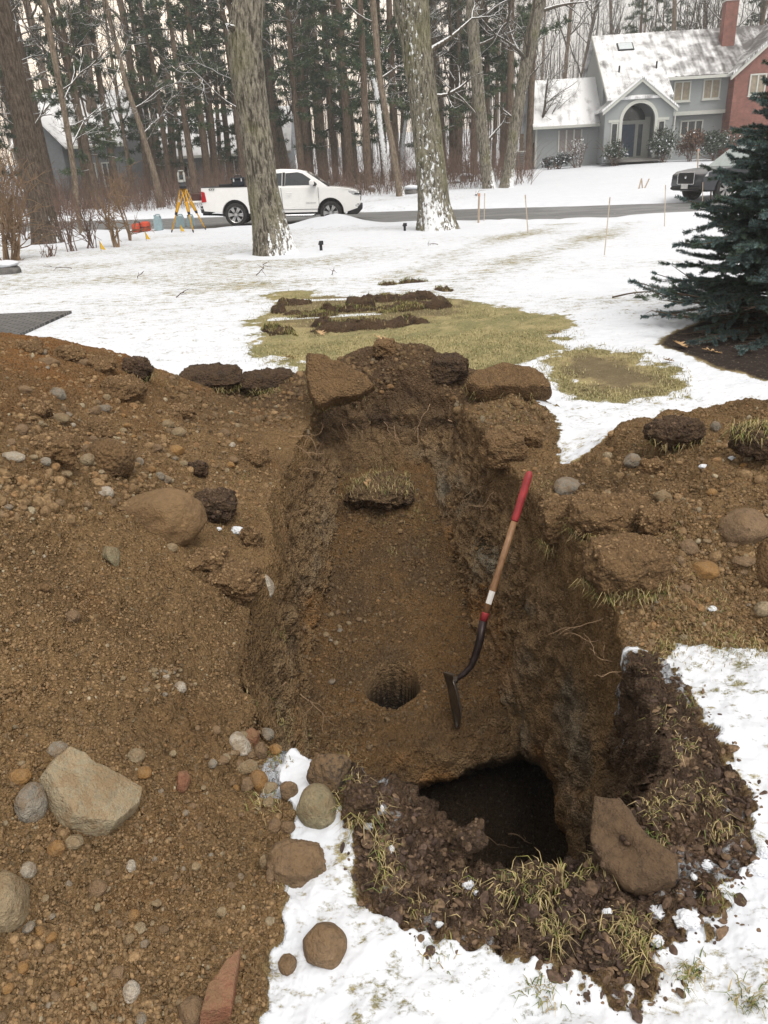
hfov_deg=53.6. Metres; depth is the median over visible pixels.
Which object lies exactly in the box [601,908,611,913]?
snow clump
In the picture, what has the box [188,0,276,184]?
pine tree
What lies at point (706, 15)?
bare tree
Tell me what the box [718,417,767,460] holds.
sod slab
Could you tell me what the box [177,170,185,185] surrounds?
total station
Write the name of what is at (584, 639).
root
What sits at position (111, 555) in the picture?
stone
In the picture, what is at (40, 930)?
stone
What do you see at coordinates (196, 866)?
stone
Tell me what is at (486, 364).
lawn grass
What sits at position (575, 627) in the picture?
root
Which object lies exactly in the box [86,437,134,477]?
clod
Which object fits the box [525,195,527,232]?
marker stake
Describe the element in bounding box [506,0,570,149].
bare tree
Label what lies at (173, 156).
woodland tree
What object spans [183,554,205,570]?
soil clod
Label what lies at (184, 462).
stone
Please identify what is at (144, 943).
stone
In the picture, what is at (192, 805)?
stone
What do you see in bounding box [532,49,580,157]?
ornamental tree
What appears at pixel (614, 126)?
side window
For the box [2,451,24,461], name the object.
stone
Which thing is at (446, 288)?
turf roll
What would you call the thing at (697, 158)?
marker stake
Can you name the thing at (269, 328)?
turf roll
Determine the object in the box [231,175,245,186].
tool case
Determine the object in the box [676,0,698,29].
pine tree
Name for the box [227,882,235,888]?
stone
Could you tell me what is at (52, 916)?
stone
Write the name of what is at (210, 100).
bare tree
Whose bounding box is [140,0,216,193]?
pine tree
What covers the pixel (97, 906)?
stone
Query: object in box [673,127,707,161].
evergreen shrub
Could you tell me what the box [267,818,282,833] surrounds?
stone
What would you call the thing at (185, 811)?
stone
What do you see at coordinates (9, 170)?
pine tree
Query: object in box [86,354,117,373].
soil clod
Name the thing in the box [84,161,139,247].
bare sapling
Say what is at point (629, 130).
front door
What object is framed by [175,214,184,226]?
water jug
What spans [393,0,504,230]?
oak tree
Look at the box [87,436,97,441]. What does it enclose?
stone
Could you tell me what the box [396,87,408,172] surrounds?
maple tree
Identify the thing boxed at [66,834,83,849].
stone
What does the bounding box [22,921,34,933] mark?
stone
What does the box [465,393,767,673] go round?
dirt mound
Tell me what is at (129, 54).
woodland tree
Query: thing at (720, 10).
bare tree
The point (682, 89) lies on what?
window
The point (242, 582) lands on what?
soil clod
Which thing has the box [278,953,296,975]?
stone
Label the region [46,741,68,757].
stone
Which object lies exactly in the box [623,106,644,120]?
fan window
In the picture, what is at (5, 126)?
pine tree
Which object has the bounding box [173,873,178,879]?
stone
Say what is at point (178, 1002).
stone
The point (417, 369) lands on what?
dirt mound
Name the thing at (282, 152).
woodland tree
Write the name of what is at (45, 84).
woodland tree
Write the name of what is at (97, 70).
pine tree
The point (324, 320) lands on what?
turf roll
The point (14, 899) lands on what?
stone
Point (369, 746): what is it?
crumbs
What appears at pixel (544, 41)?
bare tree
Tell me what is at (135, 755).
stone
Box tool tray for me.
[219,184,232,186]
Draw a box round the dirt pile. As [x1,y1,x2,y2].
[0,332,314,1023]
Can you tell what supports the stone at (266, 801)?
on the dirt pile
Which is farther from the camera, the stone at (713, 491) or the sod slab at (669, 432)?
the sod slab at (669, 432)
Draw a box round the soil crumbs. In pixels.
[166,343,767,663]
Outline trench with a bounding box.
[244,372,651,870]
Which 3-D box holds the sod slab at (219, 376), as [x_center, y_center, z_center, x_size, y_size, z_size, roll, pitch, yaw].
[-1.272,-0.980,5.644,0.584,0.195,0.506,-3,24,0]
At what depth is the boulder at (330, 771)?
2.09 m
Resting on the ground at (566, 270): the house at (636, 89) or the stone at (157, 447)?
the house at (636, 89)
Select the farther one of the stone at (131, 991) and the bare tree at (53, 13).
the bare tree at (53, 13)
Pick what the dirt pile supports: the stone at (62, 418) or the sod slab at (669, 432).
the stone at (62, 418)
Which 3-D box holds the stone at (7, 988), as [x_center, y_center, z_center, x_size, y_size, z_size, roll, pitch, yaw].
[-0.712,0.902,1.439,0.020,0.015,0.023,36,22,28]
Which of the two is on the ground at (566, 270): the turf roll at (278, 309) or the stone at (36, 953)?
the turf roll at (278, 309)
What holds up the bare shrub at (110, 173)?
on the ground at (566, 270)
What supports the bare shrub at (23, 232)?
on the ground at (566, 270)
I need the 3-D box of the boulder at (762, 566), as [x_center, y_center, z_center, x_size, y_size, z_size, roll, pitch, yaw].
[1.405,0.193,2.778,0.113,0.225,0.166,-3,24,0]
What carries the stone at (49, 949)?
on the dirt pile
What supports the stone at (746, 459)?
on the dirt mound at (577, 547)
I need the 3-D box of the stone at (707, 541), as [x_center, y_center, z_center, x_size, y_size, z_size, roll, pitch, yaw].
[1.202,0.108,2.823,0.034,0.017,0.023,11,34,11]
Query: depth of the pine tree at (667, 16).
81.19 m
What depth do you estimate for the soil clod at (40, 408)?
3.08 m
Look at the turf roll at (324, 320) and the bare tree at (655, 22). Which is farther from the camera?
the bare tree at (655, 22)
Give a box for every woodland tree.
[22,0,49,92]
[24,0,146,232]
[33,0,103,113]
[72,0,223,207]
[86,0,159,195]
[115,2,193,190]
[142,0,178,188]
[184,1,222,179]
[262,1,291,168]
[272,12,319,110]
[280,15,313,173]
[281,8,339,179]
[304,1,348,162]
[327,0,370,176]
[329,9,403,171]
[403,3,464,163]
[439,14,470,154]
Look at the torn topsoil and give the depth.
1.90 m
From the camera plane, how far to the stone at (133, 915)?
1.68 m
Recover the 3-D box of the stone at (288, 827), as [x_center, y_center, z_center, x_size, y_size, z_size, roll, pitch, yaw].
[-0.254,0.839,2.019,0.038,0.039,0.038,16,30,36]
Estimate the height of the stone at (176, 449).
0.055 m
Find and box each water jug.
[153,214,163,230]
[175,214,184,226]
[187,214,194,225]
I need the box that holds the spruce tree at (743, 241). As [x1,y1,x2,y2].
[627,58,767,356]
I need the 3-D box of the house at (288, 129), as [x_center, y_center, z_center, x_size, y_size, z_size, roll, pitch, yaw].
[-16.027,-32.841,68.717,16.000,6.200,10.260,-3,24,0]
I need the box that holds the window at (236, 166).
[224,160,239,175]
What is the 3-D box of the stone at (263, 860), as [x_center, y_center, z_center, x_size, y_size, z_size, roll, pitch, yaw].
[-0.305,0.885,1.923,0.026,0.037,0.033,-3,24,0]
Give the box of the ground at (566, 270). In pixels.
[0,128,767,1023]
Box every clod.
[15,337,43,354]
[26,397,53,417]
[29,430,81,465]
[53,344,86,361]
[79,415,113,437]
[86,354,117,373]
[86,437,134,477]
[100,374,147,402]
[121,356,157,380]
[170,403,195,420]
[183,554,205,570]
[188,460,208,477]
[191,546,229,571]
[194,487,237,523]
[204,557,265,604]
[239,525,264,548]
[242,445,270,467]
[329,779,392,841]
[372,337,395,357]
[429,352,469,383]
[447,818,488,853]
[478,428,528,471]
[514,424,542,447]
[634,505,674,534]
[638,456,665,475]
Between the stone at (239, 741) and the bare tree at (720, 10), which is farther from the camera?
the bare tree at (720, 10)
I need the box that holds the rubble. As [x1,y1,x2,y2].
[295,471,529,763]
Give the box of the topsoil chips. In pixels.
[340,662,767,1023]
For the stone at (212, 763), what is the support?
on the dirt pile
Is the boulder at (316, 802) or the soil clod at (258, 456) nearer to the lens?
the boulder at (316, 802)
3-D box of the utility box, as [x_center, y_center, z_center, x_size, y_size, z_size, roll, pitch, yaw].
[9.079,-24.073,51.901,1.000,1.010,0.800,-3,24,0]
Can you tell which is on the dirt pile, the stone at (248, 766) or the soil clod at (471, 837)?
the stone at (248, 766)
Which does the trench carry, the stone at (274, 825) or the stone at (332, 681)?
the stone at (332, 681)
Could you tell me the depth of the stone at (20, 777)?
1.75 m
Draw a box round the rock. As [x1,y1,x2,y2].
[590,796,678,897]
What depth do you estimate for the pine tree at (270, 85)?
56.53 m
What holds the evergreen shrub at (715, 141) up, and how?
on the ground at (566, 270)
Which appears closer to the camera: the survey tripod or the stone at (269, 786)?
the stone at (269, 786)
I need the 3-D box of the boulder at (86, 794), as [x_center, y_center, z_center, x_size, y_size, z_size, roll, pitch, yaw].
[-0.727,0.696,1.825,0.243,0.231,0.166,3,25,12]
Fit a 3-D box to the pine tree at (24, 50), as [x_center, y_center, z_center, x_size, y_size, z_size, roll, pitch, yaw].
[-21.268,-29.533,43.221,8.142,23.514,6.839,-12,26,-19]
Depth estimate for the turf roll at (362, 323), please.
8.31 m
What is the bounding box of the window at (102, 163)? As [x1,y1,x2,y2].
[101,162,110,186]
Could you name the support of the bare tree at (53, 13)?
on the ground at (566, 270)
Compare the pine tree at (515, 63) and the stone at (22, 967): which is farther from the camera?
the pine tree at (515, 63)
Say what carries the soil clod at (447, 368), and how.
on the dirt mound at (417, 369)
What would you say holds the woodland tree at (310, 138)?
on the ground at (566, 270)
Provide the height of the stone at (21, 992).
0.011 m
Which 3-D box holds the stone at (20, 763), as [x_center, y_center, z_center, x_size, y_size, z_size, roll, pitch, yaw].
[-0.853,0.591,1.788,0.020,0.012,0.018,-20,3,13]
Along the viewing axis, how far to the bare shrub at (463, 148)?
46.03 m
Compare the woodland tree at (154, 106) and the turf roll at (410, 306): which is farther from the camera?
the woodland tree at (154, 106)
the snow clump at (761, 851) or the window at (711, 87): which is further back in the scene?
the window at (711, 87)
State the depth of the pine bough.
9.24 m
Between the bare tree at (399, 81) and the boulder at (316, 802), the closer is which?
the boulder at (316, 802)
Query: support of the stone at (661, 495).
on the dirt mound at (577, 547)
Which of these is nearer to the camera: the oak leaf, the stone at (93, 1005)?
the stone at (93, 1005)
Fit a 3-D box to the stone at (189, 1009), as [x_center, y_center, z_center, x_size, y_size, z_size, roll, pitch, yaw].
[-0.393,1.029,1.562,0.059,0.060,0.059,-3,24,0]
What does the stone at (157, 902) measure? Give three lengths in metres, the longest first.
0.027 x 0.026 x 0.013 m
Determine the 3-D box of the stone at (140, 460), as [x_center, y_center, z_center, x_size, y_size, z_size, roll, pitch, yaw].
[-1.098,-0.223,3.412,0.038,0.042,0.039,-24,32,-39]
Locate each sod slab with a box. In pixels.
[179,362,242,393]
[236,367,294,395]
[343,464,414,511]
[464,362,552,401]
[535,494,572,560]
[560,490,650,542]
[567,531,681,617]
[642,415,708,451]
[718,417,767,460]
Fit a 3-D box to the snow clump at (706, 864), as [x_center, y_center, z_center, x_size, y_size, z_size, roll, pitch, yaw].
[0.787,0.860,1.851,0.034,0.022,0.027,8,27,23]
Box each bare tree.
[0,0,59,161]
[0,0,110,208]
[0,24,49,190]
[51,10,105,189]
[65,0,155,192]
[83,0,166,188]
[89,0,199,188]
[118,0,228,185]
[153,0,235,112]
[222,0,336,166]
[270,3,310,124]
[278,0,381,172]
[366,0,405,145]
[386,0,459,108]
[430,0,507,171]
[487,0,546,166]
[500,0,587,150]
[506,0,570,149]
[518,0,567,80]
[546,0,649,77]
[549,0,644,70]
[551,0,616,78]
[584,0,648,35]
[616,0,682,33]
[620,2,670,32]
[623,0,722,30]
[656,0,719,30]
[686,0,723,27]
[691,0,766,27]
[738,0,767,25]
[741,0,767,25]
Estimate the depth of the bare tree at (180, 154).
58.01 m
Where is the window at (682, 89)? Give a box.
[673,80,691,102]
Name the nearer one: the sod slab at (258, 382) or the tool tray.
the sod slab at (258, 382)
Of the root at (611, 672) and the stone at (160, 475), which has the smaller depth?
the root at (611, 672)
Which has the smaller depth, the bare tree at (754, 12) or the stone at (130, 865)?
the stone at (130, 865)
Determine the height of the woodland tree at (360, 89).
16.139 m
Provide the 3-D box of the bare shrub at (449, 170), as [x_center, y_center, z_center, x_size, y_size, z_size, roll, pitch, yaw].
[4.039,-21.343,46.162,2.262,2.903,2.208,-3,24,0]
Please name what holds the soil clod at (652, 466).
on the dirt mound at (577, 547)
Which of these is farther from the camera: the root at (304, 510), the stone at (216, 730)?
the root at (304, 510)
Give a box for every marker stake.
[477,193,479,222]
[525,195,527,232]
[604,197,610,254]
[664,185,665,225]
[697,149,698,167]
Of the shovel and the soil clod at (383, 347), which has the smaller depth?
the shovel
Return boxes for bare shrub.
[0,138,54,260]
[0,173,29,239]
[36,170,92,251]
[40,240,56,256]
[51,179,116,248]
[93,156,135,196]
[442,59,504,180]
[445,135,467,182]
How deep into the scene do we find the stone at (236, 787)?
2.16 m
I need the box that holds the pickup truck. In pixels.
[186,169,362,225]
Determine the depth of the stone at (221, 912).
1.77 m
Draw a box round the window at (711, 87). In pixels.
[701,78,721,100]
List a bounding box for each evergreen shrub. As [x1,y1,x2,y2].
[352,170,374,187]
[540,155,557,169]
[551,151,572,168]
[560,135,587,168]
[594,134,628,165]
[646,125,681,162]
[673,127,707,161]
[693,124,741,160]
[729,123,751,145]
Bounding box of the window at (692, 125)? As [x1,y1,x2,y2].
[679,119,703,136]
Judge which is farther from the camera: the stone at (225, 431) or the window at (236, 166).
the window at (236, 166)
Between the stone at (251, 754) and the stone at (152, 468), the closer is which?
the stone at (251, 754)
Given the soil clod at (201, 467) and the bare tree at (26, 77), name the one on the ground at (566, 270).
the bare tree at (26, 77)
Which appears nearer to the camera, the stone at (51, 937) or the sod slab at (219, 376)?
the stone at (51, 937)
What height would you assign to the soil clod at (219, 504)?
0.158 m
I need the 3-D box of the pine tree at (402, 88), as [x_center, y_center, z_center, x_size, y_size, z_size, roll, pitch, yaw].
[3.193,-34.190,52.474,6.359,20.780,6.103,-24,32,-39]
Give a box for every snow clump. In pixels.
[231,526,241,534]
[363,823,372,829]
[389,845,394,853]
[435,921,443,927]
[462,880,473,889]
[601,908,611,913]
[650,904,664,920]
[651,934,664,947]
[672,908,700,929]
[690,872,697,880]
[701,859,712,870]
[708,605,716,610]
[746,863,765,876]
[756,846,767,858]
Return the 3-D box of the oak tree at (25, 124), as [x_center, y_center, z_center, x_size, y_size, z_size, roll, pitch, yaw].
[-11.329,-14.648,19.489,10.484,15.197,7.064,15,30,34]
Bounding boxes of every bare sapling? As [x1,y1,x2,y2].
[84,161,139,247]
[94,162,152,240]
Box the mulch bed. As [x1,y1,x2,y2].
[657,315,767,379]
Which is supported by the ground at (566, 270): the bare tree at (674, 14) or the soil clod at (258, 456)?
the bare tree at (674, 14)
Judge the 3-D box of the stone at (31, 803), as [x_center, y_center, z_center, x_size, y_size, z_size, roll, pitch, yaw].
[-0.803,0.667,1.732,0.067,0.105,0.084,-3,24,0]
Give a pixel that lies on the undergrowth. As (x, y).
(175, 190)
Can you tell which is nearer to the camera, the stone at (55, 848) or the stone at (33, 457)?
the stone at (55, 848)
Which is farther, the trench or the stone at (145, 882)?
the trench
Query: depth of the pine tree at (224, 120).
54.46 m
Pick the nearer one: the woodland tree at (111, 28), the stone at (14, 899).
the stone at (14, 899)
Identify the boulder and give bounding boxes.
[0,260,21,274]
[39,746,141,836]
[123,488,207,546]
[200,947,240,1023]
[266,838,325,887]
[296,783,336,828]
[301,352,376,416]
[303,922,346,969]
[306,753,352,793]
[404,185,416,193]
[719,508,767,543]
[756,539,767,586]
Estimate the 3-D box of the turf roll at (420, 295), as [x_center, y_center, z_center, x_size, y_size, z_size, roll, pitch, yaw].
[0.139,-2.857,10.053,1.465,0.200,0.400,-3,24,0]
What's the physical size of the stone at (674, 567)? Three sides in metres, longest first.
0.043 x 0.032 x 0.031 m
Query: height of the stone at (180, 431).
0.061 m
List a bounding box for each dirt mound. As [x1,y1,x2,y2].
[153,342,558,414]
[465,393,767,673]
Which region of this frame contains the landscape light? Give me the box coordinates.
[318,241,322,250]
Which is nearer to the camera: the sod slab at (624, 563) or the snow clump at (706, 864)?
the snow clump at (706, 864)
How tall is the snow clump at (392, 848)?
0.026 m
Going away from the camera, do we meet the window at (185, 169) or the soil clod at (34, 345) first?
the soil clod at (34, 345)
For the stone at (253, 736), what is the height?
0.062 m
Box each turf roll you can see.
[260,321,299,336]
[270,303,286,313]
[276,297,312,305]
[279,300,396,315]
[287,309,341,318]
[309,311,429,333]
[310,314,379,327]
[343,289,441,302]
[346,293,375,307]
[374,300,424,313]
[377,277,427,285]
[391,295,452,309]
[434,285,453,291]
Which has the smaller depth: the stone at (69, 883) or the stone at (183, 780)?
the stone at (69, 883)
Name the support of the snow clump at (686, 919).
on the torn topsoil
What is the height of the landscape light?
0.210 m
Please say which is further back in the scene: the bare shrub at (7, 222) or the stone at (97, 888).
the bare shrub at (7, 222)
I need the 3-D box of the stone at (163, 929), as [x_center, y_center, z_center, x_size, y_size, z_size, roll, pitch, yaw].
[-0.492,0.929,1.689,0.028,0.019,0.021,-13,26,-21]
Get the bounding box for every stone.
[0,870,29,932]
[0,1012,6,1022]
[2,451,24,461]
[2,982,13,994]
[4,504,12,509]
[6,439,15,444]
[8,768,31,785]
[14,424,28,435]
[14,782,47,822]
[17,761,25,765]
[17,961,28,974]
[18,385,32,393]
[18,989,24,995]
[20,861,36,877]
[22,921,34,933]
[29,455,37,459]
[34,950,39,956]
[35,926,44,935]
[36,583,51,591]
[38,357,59,365]
[41,457,50,465]
[41,894,48,902]
[44,943,53,954]
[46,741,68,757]
[46,930,57,943]
[47,840,64,856]
[49,913,55,919]
[50,387,65,399]
[50,991,59,1001]
[51,413,70,424]
[61,470,71,477]
[65,610,80,622]
[65,880,72,885]
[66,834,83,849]
[69,977,76,986]
[75,358,88,364]
[79,453,94,466]
[82,444,88,451]
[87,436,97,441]
[87,879,107,897]
[89,406,101,415]
[89,1001,97,1010]
[94,903,100,911]
[96,958,102,965]
[98,486,114,496]
[99,405,110,411]
[101,546,119,566]
[102,394,110,399]
[109,965,123,978]
[115,920,122,927]
[119,428,126,432]
[122,980,139,1003]
[123,423,130,427]
[123,933,134,945]
[126,748,145,762]
[126,859,135,872]
[127,909,139,921]
[133,922,145,933]
[135,457,143,464]
[135,1011,146,1023]
[137,766,151,778]
[140,939,148,947]
[141,879,148,885]
[146,465,155,473]
[151,444,162,451]
[151,898,161,906]
[155,472,164,480]
[158,925,168,934]
[161,420,174,427]
[163,476,171,483]
[167,543,177,551]
[169,444,184,454]
[169,750,175,756]
[171,427,186,436]
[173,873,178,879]
[174,681,185,692]
[175,998,181,1005]
[176,771,190,792]
[178,995,203,1023]
[179,460,187,465]
[182,809,188,815]
[188,803,195,809]
[191,862,200,870]
[208,759,216,768]
[212,726,220,734]
[216,906,226,917]
[218,428,230,435]
[219,755,228,764]
[227,462,234,467]
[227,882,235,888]
[228,456,238,463]
[229,731,250,755]
[233,784,239,790]
[234,995,241,1004]
[237,759,257,774]
[238,873,243,879]
[240,776,253,793]
[246,728,259,746]
[247,751,255,758]
[250,770,267,791]
[254,742,266,758]
[259,854,267,867]
[261,781,277,793]
[262,728,274,741]
[263,797,274,807]
[265,574,274,597]
[266,869,274,884]
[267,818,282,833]
[269,743,281,755]
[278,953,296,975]
[280,781,297,800]
[280,821,295,833]
[328,678,335,683]
[553,477,580,495]
[623,453,641,467]
[653,489,671,501]
[671,564,676,572]
[676,556,683,564]
[678,584,690,591]
[679,539,698,554]
[692,559,719,579]
[703,539,711,542]
[707,488,717,495]
[710,421,720,431]
[726,542,737,547]
[731,556,755,566]
[740,569,747,574]
[743,457,752,461]
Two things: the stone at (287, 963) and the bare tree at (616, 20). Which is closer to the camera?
the stone at (287, 963)
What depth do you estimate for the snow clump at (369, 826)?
2.00 m
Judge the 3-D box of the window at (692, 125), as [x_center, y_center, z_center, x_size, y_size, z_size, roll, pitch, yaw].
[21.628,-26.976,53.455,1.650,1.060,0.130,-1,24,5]
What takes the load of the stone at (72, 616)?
on the dirt pile
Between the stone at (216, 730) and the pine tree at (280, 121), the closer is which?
the stone at (216, 730)
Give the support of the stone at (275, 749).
on the dirt pile
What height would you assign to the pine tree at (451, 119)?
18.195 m
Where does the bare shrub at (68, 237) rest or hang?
on the ground at (566, 270)
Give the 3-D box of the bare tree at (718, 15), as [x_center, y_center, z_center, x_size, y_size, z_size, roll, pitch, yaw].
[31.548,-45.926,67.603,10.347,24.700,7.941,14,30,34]
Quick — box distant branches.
[0,0,765,188]
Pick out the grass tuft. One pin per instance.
(555, 883)
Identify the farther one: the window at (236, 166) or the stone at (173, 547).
the window at (236, 166)
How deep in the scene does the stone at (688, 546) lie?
2.80 m
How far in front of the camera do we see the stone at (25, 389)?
3.32 m
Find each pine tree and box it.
[0,0,51,189]
[0,96,18,206]
[0,106,21,178]
[8,0,88,208]
[30,0,134,208]
[48,0,141,198]
[112,0,187,178]
[128,0,197,194]
[135,0,230,185]
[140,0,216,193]
[171,0,238,181]
[187,0,233,183]
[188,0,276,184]
[226,0,315,168]
[231,66,292,155]
[262,0,327,169]
[262,0,336,171]
[288,1,369,181]
[293,0,393,185]
[317,0,402,189]
[323,0,403,177]
[350,0,442,179]
[383,0,484,109]
[397,0,484,172]
[398,93,448,147]
[437,1,471,167]
[439,0,507,173]
[455,0,520,133]
[456,0,571,150]
[482,4,541,163]
[622,0,653,33]
[652,0,678,31]
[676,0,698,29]
[745,0,767,25]
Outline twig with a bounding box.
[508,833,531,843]
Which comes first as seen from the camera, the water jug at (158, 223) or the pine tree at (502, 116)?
the water jug at (158, 223)
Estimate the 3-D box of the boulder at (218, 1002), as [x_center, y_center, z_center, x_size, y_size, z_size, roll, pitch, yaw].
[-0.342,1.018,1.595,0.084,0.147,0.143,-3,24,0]
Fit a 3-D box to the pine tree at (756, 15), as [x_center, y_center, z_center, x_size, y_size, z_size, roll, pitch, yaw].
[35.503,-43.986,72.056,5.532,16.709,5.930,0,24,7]
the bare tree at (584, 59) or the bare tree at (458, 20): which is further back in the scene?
the bare tree at (584, 59)
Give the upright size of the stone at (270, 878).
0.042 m
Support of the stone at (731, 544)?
on the dirt mound at (577, 547)
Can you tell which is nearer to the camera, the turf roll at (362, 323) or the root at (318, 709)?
the root at (318, 709)
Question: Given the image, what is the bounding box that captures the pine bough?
[612,290,679,300]
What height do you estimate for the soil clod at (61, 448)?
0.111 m
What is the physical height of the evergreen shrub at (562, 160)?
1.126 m
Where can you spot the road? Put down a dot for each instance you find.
(563, 212)
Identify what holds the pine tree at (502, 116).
on the ground at (566, 270)
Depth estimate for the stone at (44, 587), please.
2.19 m
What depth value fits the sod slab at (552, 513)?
3.39 m
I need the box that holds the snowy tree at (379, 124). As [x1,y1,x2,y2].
[366,3,399,184]
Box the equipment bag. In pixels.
[131,221,150,232]
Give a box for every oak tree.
[0,0,157,244]
[219,0,299,255]
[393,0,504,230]
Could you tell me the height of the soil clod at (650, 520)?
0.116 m
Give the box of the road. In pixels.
[0,201,728,231]
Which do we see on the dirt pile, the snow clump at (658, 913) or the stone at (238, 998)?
the stone at (238, 998)
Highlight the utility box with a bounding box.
[515,151,525,167]
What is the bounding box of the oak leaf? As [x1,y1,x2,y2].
[673,340,686,346]
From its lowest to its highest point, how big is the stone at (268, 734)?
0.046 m
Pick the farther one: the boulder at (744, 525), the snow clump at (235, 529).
the snow clump at (235, 529)
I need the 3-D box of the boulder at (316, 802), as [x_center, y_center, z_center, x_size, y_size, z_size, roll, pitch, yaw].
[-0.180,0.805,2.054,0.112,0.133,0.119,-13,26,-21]
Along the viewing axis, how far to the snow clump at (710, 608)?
2.71 m
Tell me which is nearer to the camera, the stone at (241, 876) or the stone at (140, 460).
the stone at (241, 876)
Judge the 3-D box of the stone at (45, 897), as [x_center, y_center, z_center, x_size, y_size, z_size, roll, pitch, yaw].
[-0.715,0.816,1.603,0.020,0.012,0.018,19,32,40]
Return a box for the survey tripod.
[171,186,205,232]
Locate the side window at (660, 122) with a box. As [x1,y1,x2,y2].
[655,120,664,156]
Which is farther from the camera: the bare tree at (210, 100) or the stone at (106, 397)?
the bare tree at (210, 100)
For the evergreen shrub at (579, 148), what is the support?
on the ground at (566, 270)
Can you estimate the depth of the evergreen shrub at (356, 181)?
48.47 m
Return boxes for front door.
[621,124,634,156]
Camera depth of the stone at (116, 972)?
1.56 m
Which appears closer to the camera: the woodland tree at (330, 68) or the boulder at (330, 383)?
the boulder at (330, 383)
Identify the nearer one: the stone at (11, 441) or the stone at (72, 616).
the stone at (72, 616)
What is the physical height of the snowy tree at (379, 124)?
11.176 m
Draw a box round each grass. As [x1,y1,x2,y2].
[163,350,767,1022]
[233,290,695,403]
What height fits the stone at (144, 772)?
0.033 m
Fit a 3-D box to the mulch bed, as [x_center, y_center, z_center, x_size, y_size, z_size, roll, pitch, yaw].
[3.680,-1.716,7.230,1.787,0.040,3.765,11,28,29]
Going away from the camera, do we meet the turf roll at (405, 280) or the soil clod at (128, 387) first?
the soil clod at (128, 387)
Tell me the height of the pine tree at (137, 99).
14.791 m
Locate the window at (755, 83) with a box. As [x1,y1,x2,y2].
[747,73,767,96]
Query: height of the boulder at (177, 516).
0.238 m
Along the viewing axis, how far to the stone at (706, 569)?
2.75 m
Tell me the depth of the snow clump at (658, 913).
1.74 m
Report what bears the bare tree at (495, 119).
on the ground at (566, 270)
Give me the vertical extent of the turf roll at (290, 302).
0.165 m
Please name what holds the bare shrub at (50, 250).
on the ground at (566, 270)
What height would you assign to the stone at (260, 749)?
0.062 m
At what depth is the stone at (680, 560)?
2.76 m
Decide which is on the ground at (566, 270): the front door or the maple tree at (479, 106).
the maple tree at (479, 106)
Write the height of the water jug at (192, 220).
0.492 m
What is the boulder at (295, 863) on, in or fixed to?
on the ground at (566, 270)
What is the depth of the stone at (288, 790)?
2.11 m
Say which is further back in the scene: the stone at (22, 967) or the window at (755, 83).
the window at (755, 83)
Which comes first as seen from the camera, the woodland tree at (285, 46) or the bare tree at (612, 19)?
the woodland tree at (285, 46)
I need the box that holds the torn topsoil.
[311,648,757,1010]
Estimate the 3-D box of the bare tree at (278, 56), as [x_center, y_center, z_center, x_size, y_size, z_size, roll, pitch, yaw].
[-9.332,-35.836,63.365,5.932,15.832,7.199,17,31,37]
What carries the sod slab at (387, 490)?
on the trench
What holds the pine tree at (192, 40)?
on the ground at (566, 270)
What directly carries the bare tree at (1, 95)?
on the ground at (566, 270)
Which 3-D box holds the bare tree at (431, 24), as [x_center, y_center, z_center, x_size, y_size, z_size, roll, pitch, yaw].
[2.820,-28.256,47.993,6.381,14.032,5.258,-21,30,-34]
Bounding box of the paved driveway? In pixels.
[0,311,71,334]
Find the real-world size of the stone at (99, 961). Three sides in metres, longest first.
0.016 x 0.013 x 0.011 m
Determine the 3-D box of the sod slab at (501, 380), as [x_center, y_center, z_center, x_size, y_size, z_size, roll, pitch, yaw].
[0.860,-0.915,5.357,0.644,0.258,0.378,-3,24,0]
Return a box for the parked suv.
[670,145,765,199]
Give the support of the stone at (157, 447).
on the dirt pile
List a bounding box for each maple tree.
[323,0,404,196]
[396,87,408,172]
[435,0,547,188]
[474,0,594,187]
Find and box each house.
[9,89,145,197]
[147,106,296,186]
[521,0,767,168]
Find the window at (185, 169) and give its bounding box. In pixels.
[184,162,197,178]
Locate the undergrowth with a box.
[0,137,564,216]
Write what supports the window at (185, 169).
in the house at (288, 129)
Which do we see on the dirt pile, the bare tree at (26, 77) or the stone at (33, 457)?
the stone at (33, 457)
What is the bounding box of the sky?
[0,0,767,164]
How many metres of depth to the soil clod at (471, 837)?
1.81 m
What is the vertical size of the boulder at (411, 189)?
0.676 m
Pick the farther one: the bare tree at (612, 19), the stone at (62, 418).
the bare tree at (612, 19)
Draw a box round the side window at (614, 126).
[610,123,617,158]
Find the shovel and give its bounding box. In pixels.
[443,471,531,727]
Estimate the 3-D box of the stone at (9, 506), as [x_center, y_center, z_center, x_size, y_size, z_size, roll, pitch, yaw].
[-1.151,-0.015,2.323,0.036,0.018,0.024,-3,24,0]
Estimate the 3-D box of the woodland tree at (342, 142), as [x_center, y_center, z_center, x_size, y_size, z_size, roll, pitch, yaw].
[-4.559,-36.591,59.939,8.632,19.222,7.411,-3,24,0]
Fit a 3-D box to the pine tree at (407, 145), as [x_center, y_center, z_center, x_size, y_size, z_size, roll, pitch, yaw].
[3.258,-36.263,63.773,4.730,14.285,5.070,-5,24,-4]
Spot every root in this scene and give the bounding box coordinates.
[291,505,316,528]
[300,694,335,735]
[547,618,603,636]
[562,633,597,653]
[584,634,614,662]
[595,671,622,678]
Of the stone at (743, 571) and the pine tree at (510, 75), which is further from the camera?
the pine tree at (510, 75)
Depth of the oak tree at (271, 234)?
15.55 m

